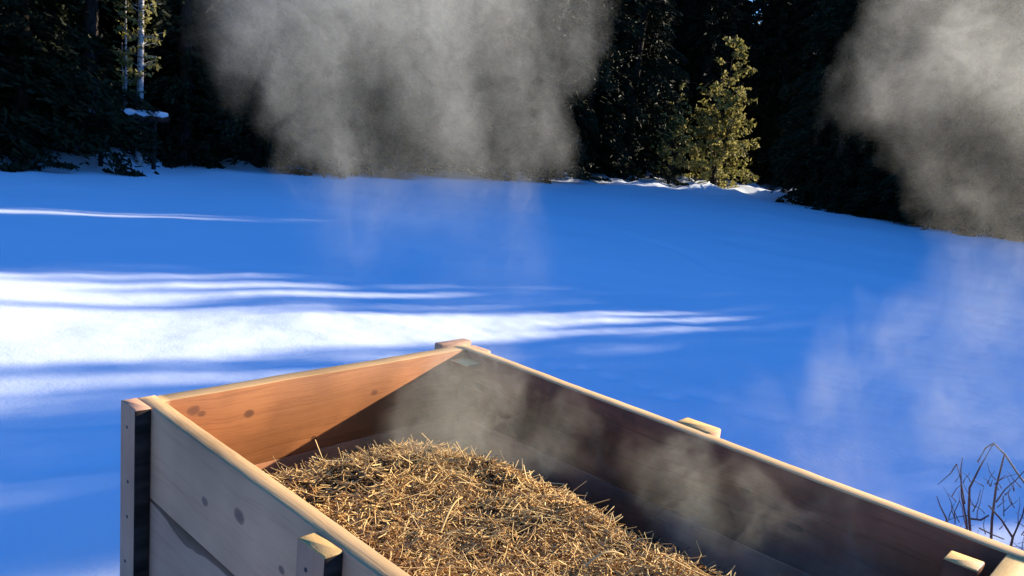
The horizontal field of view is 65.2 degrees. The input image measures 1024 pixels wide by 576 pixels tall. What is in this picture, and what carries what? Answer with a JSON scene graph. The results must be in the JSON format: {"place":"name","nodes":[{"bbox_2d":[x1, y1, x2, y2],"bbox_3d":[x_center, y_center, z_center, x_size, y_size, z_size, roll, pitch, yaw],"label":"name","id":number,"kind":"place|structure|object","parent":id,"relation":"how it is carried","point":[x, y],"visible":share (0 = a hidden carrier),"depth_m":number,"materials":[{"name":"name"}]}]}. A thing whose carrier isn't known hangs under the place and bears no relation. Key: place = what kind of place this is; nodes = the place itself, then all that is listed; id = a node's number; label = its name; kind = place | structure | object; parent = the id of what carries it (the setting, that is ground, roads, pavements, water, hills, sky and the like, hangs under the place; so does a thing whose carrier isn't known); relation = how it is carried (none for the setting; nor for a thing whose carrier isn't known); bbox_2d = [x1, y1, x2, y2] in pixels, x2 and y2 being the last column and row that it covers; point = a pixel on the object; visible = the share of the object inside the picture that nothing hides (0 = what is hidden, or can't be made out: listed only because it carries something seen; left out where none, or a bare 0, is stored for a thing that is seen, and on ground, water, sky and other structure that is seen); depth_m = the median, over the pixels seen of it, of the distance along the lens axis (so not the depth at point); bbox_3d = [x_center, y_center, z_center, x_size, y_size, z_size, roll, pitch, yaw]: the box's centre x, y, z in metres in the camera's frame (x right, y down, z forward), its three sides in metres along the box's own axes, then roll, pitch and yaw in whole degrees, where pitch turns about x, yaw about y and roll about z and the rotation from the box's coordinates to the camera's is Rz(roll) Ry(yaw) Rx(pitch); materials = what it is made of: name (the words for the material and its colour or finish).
{"place":"outdoors","nodes":[
{"label":"outdoors","id":0,"kind":"place"},
{"bbox_2d":[0,132,1023,575],"bbox_3d":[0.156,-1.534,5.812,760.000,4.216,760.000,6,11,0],"label":"snow field","id":1,"kind":"structure","parent":0,"point":[878,358],"depth_m":6.84,"materials":[{"name":"white snow"}]},
{"bbox_2d":[0,0,97,171],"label":"evergreen tree","id":2,"kind":"object","parent":1,"relation":"on","point":[15,126],"visible":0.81,"depth_m":14.51,"materials":[{"name":"green plant"}]},
{"bbox_2d":[0,3,113,143],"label":"evergreen tree","id":3,"kind":"object","parent":1,"relation":"on","point":[4,89],"visible":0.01,"depth_m":16.30,"materials":[{"name":"green plant"}]},
{"bbox_2d":[0,0,117,159],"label":"evergreen tree","id":4,"kind":"object","parent":1,"relation":"on","point":[104,50],"visible":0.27,"depth_m":15.45,"materials":[{"name":"green plant"}]},
{"bbox_2d":[0,0,161,176],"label":"evergreen tree","id":5,"kind":"object","parent":1,"relation":"on","point":[95,97],"visible":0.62,"depth_m":14.83,"materials":[{"name":"green plant"}]},
{"bbox_2d":[39,1,157,83],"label":"evergreen tree","id":6,"kind":"object","parent":1,"relation":"on","point":[111,7],"visible":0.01,"depth_m":22.36,"materials":[{"name":"green plant"}]},
{"bbox_2d":[50,0,172,153],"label":"evergreen tree","id":7,"kind":"object","parent":1,"relation":"on","point":[90,9],"visible":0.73,"depth_m":15.79,"materials":[{"name":"green plant"}]},
{"bbox_2d":[106,0,147,155],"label":"birch tree","id":8,"kind":"object","parent":1,"relation":"on","point":[127,63],"visible":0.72,"depth_m":16.13,"materials":[{"name":"green plant"}]},
{"bbox_2d":[86,108,169,169],"bbox_3d":[-7.712,-2.877,16.105,0.178,1.516,1.608,15,14,39],"label":"fallen log","id":9,"kind":"object","parent":1,"relation":"on","point":[160,116],"visible":0.52,"depth_m":16.21,"materials":[{"name":"plant"}]},
{"bbox_2d":[101,1,166,92],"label":"evergreen tree","id":10,"kind":"object","parent":1,"relation":"on","point":[108,37],"visible":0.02,"depth_m":22.41,"materials":[{"name":"green plant"}]},
{"bbox_2d":[117,0,165,165],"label":"birch tree","id":11,"kind":"object","parent":1,"relation":"on","point":[141,56],"visible":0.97,"depth_m":16.08,"materials":[{"name":"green plant"}]},
{"bbox_2d":[109,8,242,126],"bbox_3d":[-8.664,-10.807,22.255,4.632,14.054,4.867,11,12,25],"label":"evergreen tree","id":12,"kind":"object","parent":1,"relation":"on","point":[131,42],"visible":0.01,"depth_m":21.51,"materials":[{"name":"green plant"}]},
{"bbox_2d":[97,1,264,148],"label":"evergreen tree","id":13,"kind":"object","parent":1,"relation":"on","point":[159,72],"visible":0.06,"depth_m":19.30,"materials":[{"name":"green plant"}]},
{"bbox_2d":[136,0,229,168],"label":"evergreen tree","id":14,"kind":"object","parent":1,"relation":"on","point":[172,86],"visible":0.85,"depth_m":17.40,"materials":[{"name":"green plant"}]},
{"bbox_2d":[157,0,273,164],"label":"evergreen tree","id":15,"kind":"object","parent":1,"relation":"on","point":[241,30],"visible":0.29,"depth_m":18.20,"materials":[{"name":"green plant"}]},
{"bbox_2d":[171,0,357,178],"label":"evergreen tree","id":16,"kind":"object","parent":1,"relation":"on","point":[295,77],"visible":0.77,"depth_m":18.47,"materials":[{"name":"green plant"}]},
{"bbox_2d":[229,0,329,116],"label":"evergreen tree","id":17,"kind":"object","parent":1,"relation":"on","point":[269,64],"visible":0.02,"depth_m":20.86,"materials":[{"name":"green plant"}]},
{"bbox_2d":[241,0,383,176],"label":"evergreen tree","id":18,"kind":"object","parent":1,"relation":"on","point":[352,77],"visible":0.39,"depth_m":20.13,"materials":[{"name":"green plant"}]},
{"bbox_2d":[245,0,392,158],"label":"evergreen tree","id":19,"kind":"object","parent":1,"relation":"on","point":[346,7],"visible":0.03,"depth_m":21.02,"materials":[{"name":"green plant"}]},
{"bbox_2d":[272,0,435,173],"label":"evergreen tree","id":20,"kind":"object","parent":1,"relation":"on","point":[373,126],"visible":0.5,"depth_m":21.02,"materials":[{"name":"green plant"}]},
{"bbox_2d":[335,0,443,166],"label":"evergreen tree","id":21,"kind":"object","parent":1,"relation":"on","point":[418,61],"visible":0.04,"depth_m":23.96,"materials":[{"name":"green plant"}]},
{"bbox_2d":[329,0,489,175],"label":"evergreen tree","id":22,"kind":"object","parent":1,"relation":"on","point":[430,86],"visible":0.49,"depth_m":22.37,"materials":[{"name":"green plant"}]},
{"bbox_2d":[367,9,462,142],"bbox_3d":[-3.213,-8.932,27.370,4.260,9.883,4.595,10,12,19],"label":"evergreen tree","id":23,"kind":"object","parent":1,"relation":"on","point":[423,63],"visible":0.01,"depth_m":26.85,"materials":[{"name":"green plant"}]},
{"bbox_2d":[371,0,521,179],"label":"evergreen tree","id":24,"kind":"object","parent":1,"relation":"on","point":[471,45],"visible":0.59,"depth_m":23.63,"materials":[{"name":"green plant"}]},
{"bbox_2d":[392,8,521,167],"bbox_3d":[-1.694,-10.948,26.215,5.150,14.149,5.290,9,11,16],"label":"evergreen tree","id":25,"kind":"object","parent":1,"relation":"on","point":[464,71],"visible":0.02,"depth_m":26.37,"materials":[{"name":"green plant"}]},
{"bbox_2d":[429,0,524,168],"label":"evergreen tree","id":26,"kind":"object","parent":1,"relation":"on","point":[510,81],"depth_m":28.15,"materials":[{"name":"green plant"}]},
{"bbox_2d":[435,0,567,183],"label":"evergreen tree","id":27,"kind":"object","parent":1,"relation":"on","point":[503,29],"visible":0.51,"depth_m":25.56,"materials":[{"name":"green plant"}]},
{"bbox_2d":[463,2,559,172],"bbox_3d":[0.342,-10.954,27.509,3.532,14.132,3.636,-4,15,-40],"label":"evergreen tree","id":28,"kind":"object","parent":1,"relation":"on","point":[543,34],"visible":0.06,"depth_m":27.62,"materials":[{"name":"green plant"}]},
{"bbox_2d":[489,0,614,181],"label":"evergreen tree","id":29,"kind":"object","parent":1,"relation":"on","point":[572,61],"visible":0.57,"depth_m":26.85,"materials":[{"name":"green plant"}]},
{"bbox_2d":[523,1,616,174],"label":"evergreen tree","id":30,"kind":"object","parent":1,"relation":"on","point":[597,90],"visible":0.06,"depth_m":29.89,"materials":[{"name":"green plant"}]},
{"bbox_2d":[120,338,1023,575],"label":"wooden bin","id":31,"kind":"object","parent":1,"relation":"on","point":[202,493],"visible":0.72,"depth_m":2.10,"materials":[{"name":"brown wood"}]},
{"bbox_2d":[263,433,779,575],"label":"straw heap","id":32,"kind":"object","parent":31,"relation":"in","point":[504,519],"visible":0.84,"depth_m":1.75,"materials":[{"name":"beige plant"}]},
{"bbox_2d":[440,497,462,532],"bbox_3d":[-0.128,0.480,1.725,0.005,0.027,0.163,8,11,12],"label":"straw stalk","id":33,"kind":"object","parent":32,"relation":"on","point":[446,517],"visible":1,"depth_m":1.69,"materials":[{"name":"beige plant"}]},
{"bbox_2d":[582,550,623,568],"bbox_3d":[0.184,0.542,1.602,0.098,0.030,0.006,0,13,-28],"label":"straw stalk","id":34,"kind":"object","parent":32,"relation":"on","point":[594,558],"visible":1,"depth_m":1.59,"materials":[{"name":"beige plant"}]},
{"bbox_2d":[524,0,646,178],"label":"evergreen tree","id":35,"kind":"object","parent":1,"relation":"on","point":[620,21],"visible":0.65,"depth_m":28.46,"materials":[{"name":"green plant"}]},
{"bbox_2d":[594,0,662,175],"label":"evergreen tree","id":36,"kind":"object","parent":1,"relation":"on","point":[641,74],"visible":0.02,"depth_m":34.00,"materials":[{"name":"green plant"}]},
{"bbox_2d":[581,0,690,185],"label":"evergreen tree","id":37,"kind":"object","parent":1,"relation":"on","point":[653,86],"visible":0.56,"depth_m":29.82,"materials":[{"name":"green plant"}]},
{"bbox_2d":[594,0,683,185],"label":"evergreen tree","id":38,"kind":"object","parent":1,"relation":"on","point":[619,41],"visible":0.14,"depth_m":31.11,"materials":[{"name":"green plant"}]},
{"bbox_2d":[649,83,696,184],"bbox_3d":[6.161,-5.806,30.362,1.662,4.104,2.041,12,12,28],"label":"leafy sapling","id":39,"kind":"object","parent":1,"relation":"on","point":[679,127],"visible":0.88,"depth_m":30.25,"materials":[{"name":"green plant"}]},
{"bbox_2d":[653,8,703,157],"bbox_3d":[8.274,-12.640,38.926,5.182,14.237,5.323,4,11,-9],"label":"evergreen tree","id":40,"kind":"object","parent":1,"relation":"on","point":[687,114],"visible":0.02,"depth_m":38.69,"materials":[{"name":"green plant"}]},
{"bbox_2d":[652,0,713,180],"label":"evergreen tree","id":41,"kind":"object","parent":1,"relation":"on","point":[679,44],"visible":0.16,"depth_m":35.22,"materials":[{"name":"green plant"}]},
{"bbox_2d":[657,0,743,178],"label":"evergreen tree","id":42,"kind":"object","parent":1,"relation":"on","point":[713,44],"visible":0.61,"depth_m":33.67,"materials":[{"name":"green plant"}]},
{"bbox_2d":[674,35,760,188],"bbox_3d":[8.222,-6.753,31.398,3.713,6.286,3.403,6,11,0],"label":"leafy sapling","id":43,"kind":"object","parent":1,"relation":"on","point":[716,127],"visible":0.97,"depth_m":31.29,"materials":[{"name":"green plant"}]},
{"bbox_2d":[684,1,754,174],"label":"evergreen tree","id":44,"kind":"object","parent":1,"relation":"on","point":[731,58],"visible":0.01,"depth_m":38.77,"materials":[{"name":"green plant"}]},
{"bbox_2d":[671,0,769,182],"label":"evergreen tree","id":45,"kind":"object","parent":1,"relation":"on","point":[749,20],"visible":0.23,"depth_m":36.06,"materials":[{"name":"green plant"}]},
{"bbox_2d":[641,0,836,174],"bbox_3d":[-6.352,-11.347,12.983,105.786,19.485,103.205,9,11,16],"label":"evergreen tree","id":46,"kind":"object","parent":1,"relation":"on","point":[755,9],"depth_m":39.18,"materials":[{"name":"green plant"}]},
{"bbox_2d":[709,0,809,186],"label":"evergreen tree","id":47,"kind":"object","parent":1,"relation":"on","point":[781,50],"visible":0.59,"depth_m":36.14,"materials":[{"name":"green plant"}]},
{"bbox_2d":[746,0,795,161],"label":"evergreen tree","id":48,"kind":"object","parent":1,"relation":"on","point":[762,8],"visible":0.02,"depth_m":39.63,"materials":[{"name":"green plant"}]},
{"bbox_2d":[747,0,834,185],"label":"evergreen tree","id":49,"kind":"object","parent":1,"relation":"on","point":[818,6],"visible":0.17,"depth_m":36.22,"materials":[{"name":"green plant"}]},
{"bbox_2d":[767,0,871,203],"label":"evergreen tree","id":50,"kind":"object","parent":1,"relation":"on","point":[827,54],"visible":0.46,"depth_m":27.80,"materials":[{"name":"green plant"}]},
{"bbox_2d":[779,6,875,199],"bbox_3d":[12.762,-9.864,29.226,3.708,14.053,3.529,13,13,33],"label":"evergreen tree","id":51,"kind":"object","parent":1,"relation":"on","point":[787,187],"visible":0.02,"depth_m":30.27,"materials":[{"name":"green plant"}]},
{"bbox_2d":[769,0,921,210],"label":"evergreen tree","id":52,"kind":"object","parent":1,"relation":"on","point":[855,48],"visible":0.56,"depth_m":26.44,"materials":[{"name":"green plant"}]},
{"bbox_2d":[790,1,910,208],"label":"evergreen tree","id":53,"kind":"object","parent":1,"relation":"on","point":[810,198],"visible":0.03,"depth_m":28.34,"materials":[{"name":"green plant"}]},
{"bbox_2d":[813,0,935,220],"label":"evergreen tree","id":54,"kind":"object","parent":1,"relation":"on","point":[892,29],"visible":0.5,"depth_m":25.60,"materials":[{"name":"green plant"}]},
{"bbox_2d":[821,0,940,212],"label":"evergreen tree","id":55,"kind":"object","parent":1,"relation":"on","point":[888,70],"depth_m":26.82,"materials":[{"name":"green plant"}]},
{"bbox_2d":[827,0,984,230],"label":"evergreen tree","id":56,"kind":"object","parent":1,"relation":"on","point":[937,12],"visible":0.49,"depth_m":24.42,"materials":[{"name":"green plant"}]},
{"bbox_2d":[854,1,978,203],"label":"evergreen tree","id":57,"kind":"object","parent":1,"relation":"on","point":[900,166],"visible":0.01,"depth_m":25.62,"materials":[{"name":"green plant"}]},
{"bbox_2d":[879,0,1020,231],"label":"evergreen tree","id":58,"kind":"object","parent":1,"relation":"on","point":[979,67],"visible":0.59,"depth_m":23.20,"materials":[{"name":"green plant"}]},
{"bbox_2d":[878,5,1022,227],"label":"evergreen tree","id":59,"kind":"object","parent":1,"relation":"on","point":[967,138],"visible":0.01,"depth_m":24.79,"materials":[{"name":"green plant"}]},
{"bbox_2d":[890,0,1023,241],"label":"evergreen tree","id":60,"kind":"object","parent":1,"relation":"on","point":[1000,121],"visible":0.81,"depth_m":21.84,"materials":[{"name":"green plant"}]},
{"bbox_2d":[915,0,1023,227],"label":"evergreen tree","id":61,"kind":"object","parent":1,"relation":"on","point":[998,67],"visible":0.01,"depth_m":23.63,"materials":[{"name":"green plant"}]},
{"bbox_2d":[925,443,1023,550],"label":"bare shrub","id":62,"kind":"object","parent":1,"relation":"on","point":[967,523],"visible":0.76,"depth_m":2.62,"materials":[{"name":"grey plant"}]},
{"bbox_2d":[969,42,1023,218],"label":"evergreen tree","id":63,"kind":"object","parent":1,"relation":"on","point":[997,171],"visible":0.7,"depth_m":21.28,"materials":[{"name":"green plant"}]},
{"bbox_2d":[985,190,1023,240],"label":"evergreen tree","id":64,"kind":"object","parent":1,"relation":"on","point":[1016,225],"visible":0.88,"depth_m":21.08,"materials":[{"name":"green plant"}]}
]}

